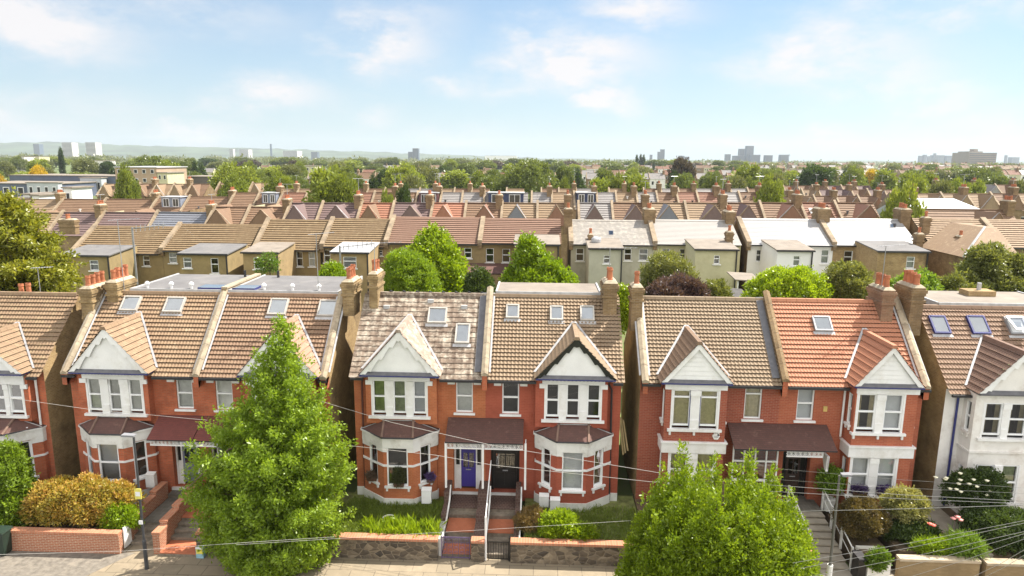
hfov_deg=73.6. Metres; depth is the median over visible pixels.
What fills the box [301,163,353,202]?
broadleaf tree
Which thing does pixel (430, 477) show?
window planter
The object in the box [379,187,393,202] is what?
broadleaf tree
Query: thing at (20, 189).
window
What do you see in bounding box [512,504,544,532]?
shrub
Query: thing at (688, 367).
semi detached house
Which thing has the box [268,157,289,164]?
broadleaf tree
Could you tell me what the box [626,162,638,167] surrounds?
broadleaf tree
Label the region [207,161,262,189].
broadleaf tree
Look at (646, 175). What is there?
terraced house
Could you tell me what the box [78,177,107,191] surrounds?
industrial unit
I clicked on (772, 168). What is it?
broadleaf tree
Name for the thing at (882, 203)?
terraced house
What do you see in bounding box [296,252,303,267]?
window
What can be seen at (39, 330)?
semi detached house
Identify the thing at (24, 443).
window
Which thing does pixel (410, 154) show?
tower block
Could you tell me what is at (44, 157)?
distant building
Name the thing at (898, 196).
broadleaf tree
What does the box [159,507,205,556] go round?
front steps
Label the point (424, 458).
window
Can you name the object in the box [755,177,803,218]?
terraced house
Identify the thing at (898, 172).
terraced house
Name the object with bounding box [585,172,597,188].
terraced house
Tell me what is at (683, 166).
broadleaf tree
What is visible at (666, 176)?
terraced house
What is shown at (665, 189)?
terraced house
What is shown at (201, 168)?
conifer tree
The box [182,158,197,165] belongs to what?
broadleaf tree
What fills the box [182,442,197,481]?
door
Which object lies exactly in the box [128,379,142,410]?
window
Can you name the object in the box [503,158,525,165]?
broadleaf tree
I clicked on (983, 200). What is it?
terraced house
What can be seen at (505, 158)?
distant building
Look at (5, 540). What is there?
wheelie bin
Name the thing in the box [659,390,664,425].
window
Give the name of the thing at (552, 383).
semi detached house
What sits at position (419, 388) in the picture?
window
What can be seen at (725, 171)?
terraced house
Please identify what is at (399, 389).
window
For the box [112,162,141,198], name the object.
broadleaf tree
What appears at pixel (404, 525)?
tall weeds
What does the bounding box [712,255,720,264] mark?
window
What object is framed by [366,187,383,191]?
terraced house
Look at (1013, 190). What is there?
terraced house
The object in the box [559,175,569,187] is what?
broadleaf tree
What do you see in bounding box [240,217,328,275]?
terraced house
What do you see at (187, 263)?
window
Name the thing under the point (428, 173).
broadleaf tree
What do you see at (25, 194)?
house extension
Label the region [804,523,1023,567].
overhead wire
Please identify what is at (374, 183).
conifer tree
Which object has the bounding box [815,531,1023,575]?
overhead wire
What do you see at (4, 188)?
window
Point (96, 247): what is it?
terraced house
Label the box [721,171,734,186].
broadleaf tree
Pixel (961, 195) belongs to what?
terraced house
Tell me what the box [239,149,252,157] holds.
tower block
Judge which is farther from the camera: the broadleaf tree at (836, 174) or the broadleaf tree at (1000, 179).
the broadleaf tree at (836, 174)
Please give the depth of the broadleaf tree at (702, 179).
252.85 m
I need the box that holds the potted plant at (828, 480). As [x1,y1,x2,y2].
[813,462,849,511]
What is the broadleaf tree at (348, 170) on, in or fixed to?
on the ground at (623, 487)
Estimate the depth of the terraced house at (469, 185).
142.06 m
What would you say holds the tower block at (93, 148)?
on the ground at (623, 487)
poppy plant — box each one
[927,522,935,535]
[950,515,962,530]
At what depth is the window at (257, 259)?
58.09 m
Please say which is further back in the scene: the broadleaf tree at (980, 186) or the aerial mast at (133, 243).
the broadleaf tree at (980, 186)
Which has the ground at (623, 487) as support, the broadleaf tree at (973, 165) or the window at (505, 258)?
the broadleaf tree at (973, 165)
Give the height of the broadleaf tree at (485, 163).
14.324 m
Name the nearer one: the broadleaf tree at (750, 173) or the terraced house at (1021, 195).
the terraced house at (1021, 195)
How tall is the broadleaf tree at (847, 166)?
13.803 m
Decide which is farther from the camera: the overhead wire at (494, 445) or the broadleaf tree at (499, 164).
the broadleaf tree at (499, 164)
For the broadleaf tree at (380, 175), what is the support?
on the ground at (623, 487)
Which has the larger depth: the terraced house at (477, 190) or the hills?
the hills
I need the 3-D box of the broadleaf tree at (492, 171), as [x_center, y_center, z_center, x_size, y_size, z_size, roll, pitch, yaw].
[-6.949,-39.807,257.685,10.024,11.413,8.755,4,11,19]
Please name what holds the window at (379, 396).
in the semi detached house at (413, 360)
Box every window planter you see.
[364,469,377,481]
[390,465,406,487]
[424,472,437,482]
[850,483,869,495]
[876,483,892,495]
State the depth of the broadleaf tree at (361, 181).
148.77 m
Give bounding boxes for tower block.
[33,144,43,155]
[61,142,78,157]
[85,142,101,156]
[229,149,234,156]
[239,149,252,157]
[283,151,301,157]
[311,152,319,159]
[408,152,412,159]
[412,148,419,160]
[657,152,660,159]
[660,149,664,159]
[724,154,730,161]
[732,156,744,160]
[738,149,744,155]
[744,146,753,160]
[748,155,759,162]
[763,155,772,161]
[778,155,788,162]
[917,156,922,163]
[922,155,926,162]
[930,155,944,163]
[944,156,951,162]
[951,149,996,164]
[1007,157,1019,163]
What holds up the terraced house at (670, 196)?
on the ground at (623, 487)
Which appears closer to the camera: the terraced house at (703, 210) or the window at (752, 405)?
the window at (752, 405)
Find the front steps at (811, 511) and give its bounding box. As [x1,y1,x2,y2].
[781,494,851,575]
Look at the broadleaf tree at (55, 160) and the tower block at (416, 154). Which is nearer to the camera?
the broadleaf tree at (55, 160)
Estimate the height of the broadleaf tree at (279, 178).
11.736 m
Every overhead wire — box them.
[0,396,201,419]
[0,537,326,554]
[238,521,618,544]
[325,402,658,472]
[348,445,659,482]
[772,491,1023,503]
[776,485,1015,500]
[786,469,1020,487]
[790,480,1007,492]
[794,520,1023,562]
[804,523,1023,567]
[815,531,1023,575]
[821,505,1019,510]
[869,534,1022,575]
[914,539,1023,575]
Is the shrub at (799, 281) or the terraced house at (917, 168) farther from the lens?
the terraced house at (917, 168)
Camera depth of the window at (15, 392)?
30.82 m
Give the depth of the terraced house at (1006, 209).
80.90 m
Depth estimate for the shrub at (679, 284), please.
42.55 m
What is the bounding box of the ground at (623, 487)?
[5,157,1008,566]
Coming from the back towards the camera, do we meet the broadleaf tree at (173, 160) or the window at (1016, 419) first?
the broadleaf tree at (173, 160)
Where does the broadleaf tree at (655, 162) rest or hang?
on the ground at (623, 487)
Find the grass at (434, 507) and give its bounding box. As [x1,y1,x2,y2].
[327,493,639,539]
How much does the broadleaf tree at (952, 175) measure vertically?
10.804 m
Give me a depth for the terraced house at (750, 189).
142.12 m
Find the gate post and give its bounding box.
[509,536,510,561]
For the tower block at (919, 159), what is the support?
on the ground at (623, 487)
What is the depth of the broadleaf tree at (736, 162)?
724.30 m
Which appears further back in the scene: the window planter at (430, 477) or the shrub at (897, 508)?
the window planter at (430, 477)
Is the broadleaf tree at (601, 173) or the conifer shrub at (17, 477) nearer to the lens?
the conifer shrub at (17, 477)
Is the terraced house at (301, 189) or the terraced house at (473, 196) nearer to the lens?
the terraced house at (473, 196)
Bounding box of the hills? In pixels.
[0,141,1023,163]
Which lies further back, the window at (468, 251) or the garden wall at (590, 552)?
the window at (468, 251)
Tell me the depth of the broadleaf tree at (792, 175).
250.86 m
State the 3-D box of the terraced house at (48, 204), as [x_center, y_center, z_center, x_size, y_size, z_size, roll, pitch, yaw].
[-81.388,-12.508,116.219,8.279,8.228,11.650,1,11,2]
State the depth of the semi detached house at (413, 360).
30.39 m
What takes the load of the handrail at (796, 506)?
attached to the front steps at (811, 511)
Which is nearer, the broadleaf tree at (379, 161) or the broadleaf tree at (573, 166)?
the broadleaf tree at (573, 166)
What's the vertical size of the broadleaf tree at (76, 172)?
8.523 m
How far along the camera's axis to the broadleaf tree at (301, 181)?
189.17 m
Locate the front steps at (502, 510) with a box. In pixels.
[487,495,514,557]
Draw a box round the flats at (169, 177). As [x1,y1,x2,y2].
[156,172,184,183]
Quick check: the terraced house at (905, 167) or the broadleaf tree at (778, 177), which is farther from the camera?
the terraced house at (905, 167)
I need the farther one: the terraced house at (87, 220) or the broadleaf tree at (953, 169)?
the broadleaf tree at (953, 169)
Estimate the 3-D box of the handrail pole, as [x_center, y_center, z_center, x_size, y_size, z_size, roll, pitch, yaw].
[-0.993,9.253,28.758,0.080,2.920,3.047,1,11,2]
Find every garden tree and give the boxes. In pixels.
[253,251,280,274]
[318,259,346,276]
[381,245,443,291]
[403,220,469,292]
[494,229,579,292]
[638,248,702,295]
[949,239,1023,291]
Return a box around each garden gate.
[441,536,469,558]
[488,541,508,560]
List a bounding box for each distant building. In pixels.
[11,156,34,171]
[27,156,49,161]
[92,160,115,165]
[304,165,320,179]
[485,156,516,160]
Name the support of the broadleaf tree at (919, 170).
on the ground at (623, 487)
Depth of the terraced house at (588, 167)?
639.64 m
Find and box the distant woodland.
[0,152,1023,168]
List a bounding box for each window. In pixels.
[0,384,5,411]
[3,187,9,193]
[8,384,23,411]
[17,187,23,193]
[19,440,38,480]
[86,440,92,472]
[87,378,101,409]
[88,260,98,271]
[98,444,120,481]
[108,379,121,410]
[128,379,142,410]
[133,440,147,484]
[142,256,150,266]
[168,253,177,263]
[174,380,195,411]
[182,258,192,268]
[210,258,219,274]
[214,381,233,411]
[252,258,263,269]
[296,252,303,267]
[308,252,316,267]
[322,250,330,264]
[343,257,357,268]
[369,443,379,487]
[373,380,385,412]
[384,448,410,491]
[393,381,405,412]
[413,381,425,412]
[418,444,432,488]
[454,374,479,414]
[464,248,472,258]
[486,248,493,262]
[500,384,520,416]
[502,249,509,262]
[538,447,551,492]
[546,384,558,416]
[559,452,585,496]
[566,384,579,416]
[575,248,584,261]
[587,385,600,416]
[591,448,605,493]
[602,255,610,264]
[623,249,632,261]
[638,249,648,261]
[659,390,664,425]
[669,453,686,479]
[672,390,689,425]
[679,249,683,259]
[696,453,713,486]
[699,390,718,425]
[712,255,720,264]
[741,389,762,421]
[755,250,760,262]
[791,256,799,266]
[793,381,815,422]
[819,250,829,264]
[840,457,845,494]
[843,393,852,429]
[844,251,852,263]
[845,457,869,490]
[850,394,876,428]
[875,458,896,491]
[882,394,903,429]
[904,257,915,269]
[960,399,971,436]
[976,465,993,498]
[982,403,1003,434]
[1001,465,1018,499]
[1007,403,1023,435]
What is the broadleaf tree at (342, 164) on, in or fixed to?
on the ground at (623, 487)
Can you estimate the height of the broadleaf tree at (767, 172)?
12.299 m
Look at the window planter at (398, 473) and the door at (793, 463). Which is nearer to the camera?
the window planter at (398, 473)
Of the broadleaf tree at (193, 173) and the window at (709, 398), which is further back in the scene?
the broadleaf tree at (193, 173)
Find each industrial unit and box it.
[0,181,96,196]
[9,174,115,183]
[25,182,62,192]
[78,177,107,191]
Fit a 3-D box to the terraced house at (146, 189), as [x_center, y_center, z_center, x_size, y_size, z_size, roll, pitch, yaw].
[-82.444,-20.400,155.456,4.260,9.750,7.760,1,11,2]
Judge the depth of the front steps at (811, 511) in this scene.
28.37 m
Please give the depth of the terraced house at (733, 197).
112.49 m
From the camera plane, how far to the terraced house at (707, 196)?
112.41 m
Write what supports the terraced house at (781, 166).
on the ground at (623, 487)
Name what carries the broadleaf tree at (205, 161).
on the ground at (623, 487)
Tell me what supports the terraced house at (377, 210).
on the ground at (623, 487)
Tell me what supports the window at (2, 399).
in the semi detached house at (39, 330)
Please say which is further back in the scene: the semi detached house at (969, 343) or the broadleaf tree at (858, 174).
the broadleaf tree at (858, 174)
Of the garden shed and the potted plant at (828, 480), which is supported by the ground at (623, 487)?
the garden shed
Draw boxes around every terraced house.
[10,212,80,255]
[17,189,65,211]
[45,194,107,261]
[45,197,103,211]
[57,214,173,291]
[94,209,154,234]
[96,179,116,198]
[103,189,160,211]
[135,194,187,211]
[138,177,158,198]
[147,194,217,243]
[149,182,183,198]
[158,222,262,276]
[166,172,200,195]
[179,187,236,211]
[184,182,216,195]
[204,168,215,174]
[204,204,247,223]
[214,181,222,193]
[219,190,257,206]
[240,191,292,241]
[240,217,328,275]
[248,181,267,191]
[252,183,284,205]
[270,190,305,206]
[282,200,320,238]
[284,175,299,191]
[296,187,311,191]
[315,178,363,227]
[319,216,389,315]
[353,181,368,191]
[356,200,391,218]
[358,172,374,182]
[360,192,372,201]
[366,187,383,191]
[371,183,398,201]
[384,173,403,191]
[384,214,484,266]
[389,190,434,218]
[395,192,416,201]
[415,178,442,202]
[419,173,437,191]
[429,200,464,216]
[439,190,461,202]
[442,188,453,191]
[453,177,473,191]
[460,183,485,202]
[463,190,502,217]
[467,203,572,292]
[471,187,489,191]
[483,190,527,202]
[500,200,535,217]
[506,187,523,191]
[531,178,552,202]
[536,190,571,267]
[541,187,557,191]
[551,190,574,218]
[558,181,576,191]
[567,203,656,289]
[573,183,596,218]
[575,187,590,191]
[575,200,611,219]
[581,170,593,184]
[584,165,592,169]
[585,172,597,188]
[596,192,615,202]
[607,176,626,191]
[608,181,650,219]
[614,182,637,201]
[636,192,656,201]
[640,173,649,182]
[642,181,661,191]
[648,169,664,187]
[648,205,741,287]
[649,201,686,219]
[654,166,662,172]
[655,176,677,201]
[661,187,677,191]
[664,170,670,183]
[676,192,696,202]
[677,181,696,191]
[679,179,727,219]
[695,165,703,172]
[695,177,719,201]
[696,173,705,185]
[696,188,711,191]
[703,164,710,172]
[711,175,731,191]
[720,192,739,201]
[721,167,734,180]
[725,202,762,222]
[730,188,746,191]
[734,202,834,297]
[737,176,763,201]
[746,184,761,191]
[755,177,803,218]
[776,164,784,168]
[780,176,798,195]
[782,184,793,201]
[798,185,811,189]
[799,179,819,195]
[800,202,838,218]
[802,196,813,201]
[811,179,828,188]
[811,187,837,201]
[818,189,831,195]
[819,202,931,288]
[827,185,841,188]
[830,200,879,218]
[836,170,843,183]
[836,177,852,195]
[836,196,858,201]
[839,176,857,188]
[851,189,868,195]
[855,187,882,209]
[856,185,870,188]
[865,164,873,169]
[866,175,885,200]
[878,184,918,207]
[895,167,912,185]
[900,165,909,169]
[909,211,1016,277]
[912,164,922,170]
[917,193,942,197]
[917,195,1016,218]
[938,174,971,205]
[968,193,998,208]
[983,217,1023,253]
[986,185,999,192]
[988,182,1023,218]
[993,178,1016,192]
[999,166,1009,169]
[1005,166,1020,179]
[1012,163,1020,169]
[1018,193,1023,205]
[1019,170,1023,180]
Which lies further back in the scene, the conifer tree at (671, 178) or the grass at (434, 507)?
the conifer tree at (671, 178)
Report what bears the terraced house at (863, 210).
on the ground at (623, 487)
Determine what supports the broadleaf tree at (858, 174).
on the ground at (623, 487)
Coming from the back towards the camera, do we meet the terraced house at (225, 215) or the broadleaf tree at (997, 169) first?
the broadleaf tree at (997, 169)
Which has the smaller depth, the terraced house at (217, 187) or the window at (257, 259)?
the window at (257, 259)
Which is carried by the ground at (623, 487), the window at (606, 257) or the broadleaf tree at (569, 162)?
the broadleaf tree at (569, 162)
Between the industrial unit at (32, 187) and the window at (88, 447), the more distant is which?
the industrial unit at (32, 187)
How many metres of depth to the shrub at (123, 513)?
28.19 m
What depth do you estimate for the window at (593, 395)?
29.99 m
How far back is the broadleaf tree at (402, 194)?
107.50 m
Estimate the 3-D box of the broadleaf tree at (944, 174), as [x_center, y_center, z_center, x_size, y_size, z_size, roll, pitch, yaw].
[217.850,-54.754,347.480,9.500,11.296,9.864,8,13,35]
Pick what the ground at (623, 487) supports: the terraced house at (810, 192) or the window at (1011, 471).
the terraced house at (810, 192)
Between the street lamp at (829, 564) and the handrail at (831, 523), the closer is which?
the street lamp at (829, 564)
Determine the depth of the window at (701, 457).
29.76 m
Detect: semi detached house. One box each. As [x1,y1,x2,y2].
[0,266,114,482]
[60,218,260,503]
[192,232,362,496]
[349,242,493,505]
[474,254,624,511]
[620,271,789,498]
[741,244,931,512]
[894,270,1023,515]
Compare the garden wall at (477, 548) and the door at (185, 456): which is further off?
the door at (185, 456)
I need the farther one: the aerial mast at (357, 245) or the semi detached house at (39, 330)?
the aerial mast at (357, 245)
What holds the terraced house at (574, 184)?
on the ground at (623, 487)
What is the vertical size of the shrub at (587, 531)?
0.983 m
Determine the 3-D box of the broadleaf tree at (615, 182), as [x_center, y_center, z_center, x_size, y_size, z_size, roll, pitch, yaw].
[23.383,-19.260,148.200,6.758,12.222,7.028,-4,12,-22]
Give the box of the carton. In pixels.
[195,545,206,557]
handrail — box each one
[787,485,810,545]
[821,491,853,570]
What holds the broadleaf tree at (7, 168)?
on the ground at (623, 487)
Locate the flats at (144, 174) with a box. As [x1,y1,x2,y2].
[115,166,187,183]
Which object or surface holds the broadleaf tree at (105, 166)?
on the ground at (623, 487)
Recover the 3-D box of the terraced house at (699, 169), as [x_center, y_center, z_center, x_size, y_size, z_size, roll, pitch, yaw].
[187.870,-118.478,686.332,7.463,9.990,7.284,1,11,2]
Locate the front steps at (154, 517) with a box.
[131,490,181,545]
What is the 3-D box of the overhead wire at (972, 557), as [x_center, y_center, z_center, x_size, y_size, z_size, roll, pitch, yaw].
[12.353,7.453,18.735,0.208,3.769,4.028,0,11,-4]
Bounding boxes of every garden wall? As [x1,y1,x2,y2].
[10,526,123,553]
[124,481,168,543]
[151,482,202,553]
[195,528,438,560]
[471,536,484,561]
[510,537,811,565]
[855,545,890,575]
[894,554,981,575]
[979,558,1023,575]
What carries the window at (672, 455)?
in the semi detached house at (688, 367)
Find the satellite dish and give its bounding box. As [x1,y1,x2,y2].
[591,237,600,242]
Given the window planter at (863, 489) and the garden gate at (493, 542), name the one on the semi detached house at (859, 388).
the window planter at (863, 489)
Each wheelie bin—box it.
[0,525,12,555]
[850,550,867,575]
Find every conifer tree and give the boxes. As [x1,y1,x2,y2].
[190,161,200,173]
[198,162,207,174]
[367,173,379,188]
[572,167,586,187]
[665,170,678,187]
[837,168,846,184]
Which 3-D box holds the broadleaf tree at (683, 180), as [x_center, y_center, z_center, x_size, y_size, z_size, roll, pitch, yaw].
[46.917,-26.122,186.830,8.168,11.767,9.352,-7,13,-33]
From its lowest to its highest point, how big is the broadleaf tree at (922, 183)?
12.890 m
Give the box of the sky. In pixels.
[0,0,1023,161]
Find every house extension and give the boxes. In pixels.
[20,192,51,196]
[29,193,54,198]
[61,186,93,198]
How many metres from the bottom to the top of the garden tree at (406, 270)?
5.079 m
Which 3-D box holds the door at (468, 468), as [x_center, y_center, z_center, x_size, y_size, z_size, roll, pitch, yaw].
[-1.983,8.142,31.228,0.670,1.970,0.150,1,11,2]
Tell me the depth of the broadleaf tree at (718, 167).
502.79 m
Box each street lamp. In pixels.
[121,433,148,569]
[826,472,852,575]
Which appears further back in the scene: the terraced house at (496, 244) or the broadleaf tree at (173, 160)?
the broadleaf tree at (173, 160)
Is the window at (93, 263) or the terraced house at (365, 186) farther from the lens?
the terraced house at (365, 186)
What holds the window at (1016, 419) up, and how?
in the semi detached house at (969, 343)
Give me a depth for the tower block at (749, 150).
2518.89 m
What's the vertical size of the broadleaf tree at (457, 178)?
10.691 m
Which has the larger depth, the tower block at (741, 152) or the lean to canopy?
the tower block at (741, 152)
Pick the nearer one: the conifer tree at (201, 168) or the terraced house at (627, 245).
the terraced house at (627, 245)
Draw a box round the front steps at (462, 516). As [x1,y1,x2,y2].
[442,494,477,556]
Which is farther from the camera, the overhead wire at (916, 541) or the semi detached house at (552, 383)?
the semi detached house at (552, 383)
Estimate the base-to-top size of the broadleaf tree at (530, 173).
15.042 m
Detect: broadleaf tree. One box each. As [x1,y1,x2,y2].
[0,160,18,180]
[0,174,6,181]
[0,186,88,353]
[7,155,27,170]
[8,171,28,180]
[22,161,55,169]
[26,158,50,170]
[28,163,47,173]
[28,166,55,173]
[50,156,72,166]
[65,171,98,173]
[70,158,99,173]
[98,160,116,173]
[109,164,120,173]
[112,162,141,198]
[127,154,164,165]
[158,159,179,165]
[166,158,178,163]
[175,161,191,171]
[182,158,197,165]
[187,170,202,175]
[197,157,218,166]
[205,161,223,169]
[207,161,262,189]
[216,171,248,195]
[232,157,249,162]
[242,160,257,175]
[243,159,262,167]
[253,169,271,182]
[257,165,280,178]
[262,170,293,191]
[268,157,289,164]
[279,163,304,178]
[285,160,310,165]
[288,174,309,188]
[295,160,308,179]
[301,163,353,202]
[307,159,327,167]
[325,160,347,171]
[327,171,359,202]
[339,164,356,178]
[340,159,364,172]
[347,173,364,188]
[353,158,372,165]
[365,163,384,169]
[373,159,398,164]
[373,167,384,172]
[376,167,394,185]
[378,161,428,188]
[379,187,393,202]
[383,157,400,164]
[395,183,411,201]
[398,173,425,188]
[412,161,432,168]
[412,172,427,187]
[416,165,439,188]
[428,160,441,164]
[438,165,450,172]
[440,169,470,188]
[443,158,458,170]
[444,158,466,163]
[456,162,477,176]
[459,160,472,162]
[465,161,478,167]
[465,168,484,188]
[474,159,496,169]
[474,173,506,191]
[483,168,503,181]
[491,160,504,170]
[498,158,560,202]
[501,163,514,171]
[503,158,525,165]
[544,159,558,163]
[548,161,565,172]
[555,164,575,188]
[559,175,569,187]
[563,160,581,164]
[568,164,585,169]
[588,176,612,191]
[596,166,617,182]
[597,161,620,166]
[603,163,627,169]
[610,171,626,190]
[617,171,648,191]
[623,161,638,164]
[623,165,653,172]
[625,166,641,177]
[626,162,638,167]
[644,159,672,169]
[666,156,696,182]
[669,172,698,187]
[698,170,723,187]
[700,172,720,188]
[709,166,729,169]
[711,159,725,165]
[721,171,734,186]
[723,175,748,188]
[725,160,744,165]
[727,163,740,169]
[733,161,761,187]
[753,172,786,201]
[756,162,785,169]
[758,169,787,185]
[759,166,787,177]
[769,172,788,194]
[784,170,800,185]
[790,163,835,185]
[816,162,841,165]
[829,168,839,185]
[839,165,868,185]
[841,163,863,169]
[864,168,878,188]
[870,168,897,188]
[876,163,900,169]
[878,177,927,218]
[879,164,901,172]
[897,171,914,190]
[900,168,928,175]
[904,171,930,192]
[921,163,939,169]
[925,169,940,184]
[928,178,956,192]
[936,169,951,181]
[943,166,964,172]
[949,170,965,186]
[949,176,971,192]
[955,166,1003,182]
[968,163,983,167]
[970,178,986,192]
[981,165,1006,176]
[984,174,1016,184]
[1014,179,1023,192]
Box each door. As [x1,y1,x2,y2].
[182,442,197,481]
[461,446,475,485]
[494,447,516,487]
[784,455,800,493]
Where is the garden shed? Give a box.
[730,288,742,296]
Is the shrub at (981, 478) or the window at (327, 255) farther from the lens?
the window at (327, 255)
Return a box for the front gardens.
[27,489,1023,572]
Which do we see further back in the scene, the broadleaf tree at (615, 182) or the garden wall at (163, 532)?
the broadleaf tree at (615, 182)
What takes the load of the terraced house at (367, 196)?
on the ground at (623, 487)
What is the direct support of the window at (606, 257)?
in the terraced house at (627, 245)
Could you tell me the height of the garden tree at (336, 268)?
2.529 m
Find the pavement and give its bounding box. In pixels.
[87,545,894,575]
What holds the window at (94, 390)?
in the semi detached house at (138, 354)
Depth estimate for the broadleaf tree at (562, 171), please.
190.72 m
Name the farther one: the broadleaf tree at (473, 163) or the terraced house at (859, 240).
the broadleaf tree at (473, 163)
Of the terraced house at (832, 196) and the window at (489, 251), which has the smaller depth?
the window at (489, 251)
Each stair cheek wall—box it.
[438,480,451,555]
[473,481,490,535]
[514,482,521,536]
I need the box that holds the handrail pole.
[485,460,491,560]
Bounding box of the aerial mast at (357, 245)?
[339,240,371,262]
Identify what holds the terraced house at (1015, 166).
on the ground at (623, 487)
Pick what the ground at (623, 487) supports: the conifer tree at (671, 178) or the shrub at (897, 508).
the conifer tree at (671, 178)
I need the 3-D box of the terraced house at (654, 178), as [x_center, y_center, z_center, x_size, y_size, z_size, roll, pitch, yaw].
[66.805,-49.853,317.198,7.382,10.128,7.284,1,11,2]
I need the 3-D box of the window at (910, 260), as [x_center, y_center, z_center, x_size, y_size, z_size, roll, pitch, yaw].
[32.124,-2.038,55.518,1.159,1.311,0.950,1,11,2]
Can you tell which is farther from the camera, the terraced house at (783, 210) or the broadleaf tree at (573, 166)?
the broadleaf tree at (573, 166)
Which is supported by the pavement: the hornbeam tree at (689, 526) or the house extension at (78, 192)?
the hornbeam tree at (689, 526)
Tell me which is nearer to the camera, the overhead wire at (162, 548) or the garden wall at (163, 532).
the overhead wire at (162, 548)
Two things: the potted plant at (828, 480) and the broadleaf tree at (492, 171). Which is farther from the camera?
the broadleaf tree at (492, 171)
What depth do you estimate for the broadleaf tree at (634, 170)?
253.81 m
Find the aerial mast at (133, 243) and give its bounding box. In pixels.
[131,222,164,284]
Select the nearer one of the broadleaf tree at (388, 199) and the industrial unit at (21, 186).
the broadleaf tree at (388, 199)
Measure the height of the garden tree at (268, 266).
2.538 m
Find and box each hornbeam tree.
[178,312,358,575]
[612,439,828,575]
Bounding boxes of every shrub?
[0,435,40,526]
[12,471,146,528]
[95,498,145,530]
[462,264,495,292]
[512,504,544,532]
[535,506,579,540]
[570,519,600,541]
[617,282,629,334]
[644,270,711,296]
[703,278,733,296]
[739,264,835,298]
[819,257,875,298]
[830,493,893,543]
[864,545,894,573]
[877,482,934,524]
[881,516,942,545]
[890,265,944,290]
[907,533,954,556]
[933,465,1012,509]
[936,267,996,290]
[940,523,993,563]
[955,498,1023,558]
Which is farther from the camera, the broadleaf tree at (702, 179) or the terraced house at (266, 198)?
the broadleaf tree at (702, 179)
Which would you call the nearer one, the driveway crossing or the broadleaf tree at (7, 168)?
the driveway crossing
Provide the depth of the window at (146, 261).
62.72 m
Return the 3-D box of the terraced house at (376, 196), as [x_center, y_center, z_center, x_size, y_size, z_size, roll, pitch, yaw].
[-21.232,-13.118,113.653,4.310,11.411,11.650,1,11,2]
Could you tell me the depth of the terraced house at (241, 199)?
115.28 m
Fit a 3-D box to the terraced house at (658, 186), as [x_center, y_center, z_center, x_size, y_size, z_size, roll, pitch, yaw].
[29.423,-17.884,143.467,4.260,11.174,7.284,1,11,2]
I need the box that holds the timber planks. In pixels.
[620,417,628,454]
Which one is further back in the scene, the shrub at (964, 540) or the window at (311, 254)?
the window at (311, 254)
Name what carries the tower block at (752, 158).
on the ground at (623, 487)
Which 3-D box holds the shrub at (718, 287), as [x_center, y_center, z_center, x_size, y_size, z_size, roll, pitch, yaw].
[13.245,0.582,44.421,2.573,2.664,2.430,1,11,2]
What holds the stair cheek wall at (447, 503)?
on the ground at (623, 487)
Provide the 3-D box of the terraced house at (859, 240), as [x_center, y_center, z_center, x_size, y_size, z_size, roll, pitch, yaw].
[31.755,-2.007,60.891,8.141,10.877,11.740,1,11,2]
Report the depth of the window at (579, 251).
61.11 m
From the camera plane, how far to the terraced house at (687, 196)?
112.77 m
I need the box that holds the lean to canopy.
[727,272,756,287]
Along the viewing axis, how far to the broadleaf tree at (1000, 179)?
180.57 m
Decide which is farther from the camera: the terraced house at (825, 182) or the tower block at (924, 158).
the tower block at (924, 158)
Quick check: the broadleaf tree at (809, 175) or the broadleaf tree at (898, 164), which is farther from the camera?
the broadleaf tree at (898, 164)
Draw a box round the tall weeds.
[356,510,448,537]
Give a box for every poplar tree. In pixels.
[57,147,66,173]
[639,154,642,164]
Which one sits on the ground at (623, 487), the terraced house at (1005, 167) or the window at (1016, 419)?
the terraced house at (1005, 167)
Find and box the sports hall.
[187,175,213,183]
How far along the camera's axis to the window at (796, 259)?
55.64 m
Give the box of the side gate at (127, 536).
[122,526,131,547]
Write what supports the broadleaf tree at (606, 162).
on the ground at (623, 487)
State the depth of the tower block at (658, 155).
2533.62 m
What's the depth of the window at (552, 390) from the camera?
30.06 m
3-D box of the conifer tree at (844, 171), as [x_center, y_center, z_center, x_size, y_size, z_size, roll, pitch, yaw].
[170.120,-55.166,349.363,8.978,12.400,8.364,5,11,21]
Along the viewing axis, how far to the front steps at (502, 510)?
29.29 m
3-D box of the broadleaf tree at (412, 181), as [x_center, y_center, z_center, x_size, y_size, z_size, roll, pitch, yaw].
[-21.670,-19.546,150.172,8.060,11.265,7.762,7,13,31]
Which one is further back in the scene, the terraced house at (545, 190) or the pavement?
the terraced house at (545, 190)
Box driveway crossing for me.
[0,551,133,575]
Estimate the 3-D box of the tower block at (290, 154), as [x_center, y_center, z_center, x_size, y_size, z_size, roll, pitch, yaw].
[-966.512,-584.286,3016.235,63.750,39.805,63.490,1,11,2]
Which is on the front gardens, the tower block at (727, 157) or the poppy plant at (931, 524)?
the poppy plant at (931, 524)
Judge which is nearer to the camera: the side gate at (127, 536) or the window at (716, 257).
the side gate at (127, 536)
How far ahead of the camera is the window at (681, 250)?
60.79 m
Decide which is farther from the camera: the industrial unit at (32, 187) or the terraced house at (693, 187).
the industrial unit at (32, 187)
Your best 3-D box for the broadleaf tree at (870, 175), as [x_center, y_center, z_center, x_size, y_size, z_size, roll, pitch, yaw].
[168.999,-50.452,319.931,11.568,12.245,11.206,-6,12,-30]
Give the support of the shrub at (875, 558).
on the garden wall at (869, 571)
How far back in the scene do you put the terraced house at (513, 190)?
142.08 m
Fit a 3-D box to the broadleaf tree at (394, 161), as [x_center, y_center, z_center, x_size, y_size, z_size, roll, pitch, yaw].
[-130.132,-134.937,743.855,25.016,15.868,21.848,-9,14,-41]
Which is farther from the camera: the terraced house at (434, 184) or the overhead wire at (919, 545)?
the terraced house at (434, 184)

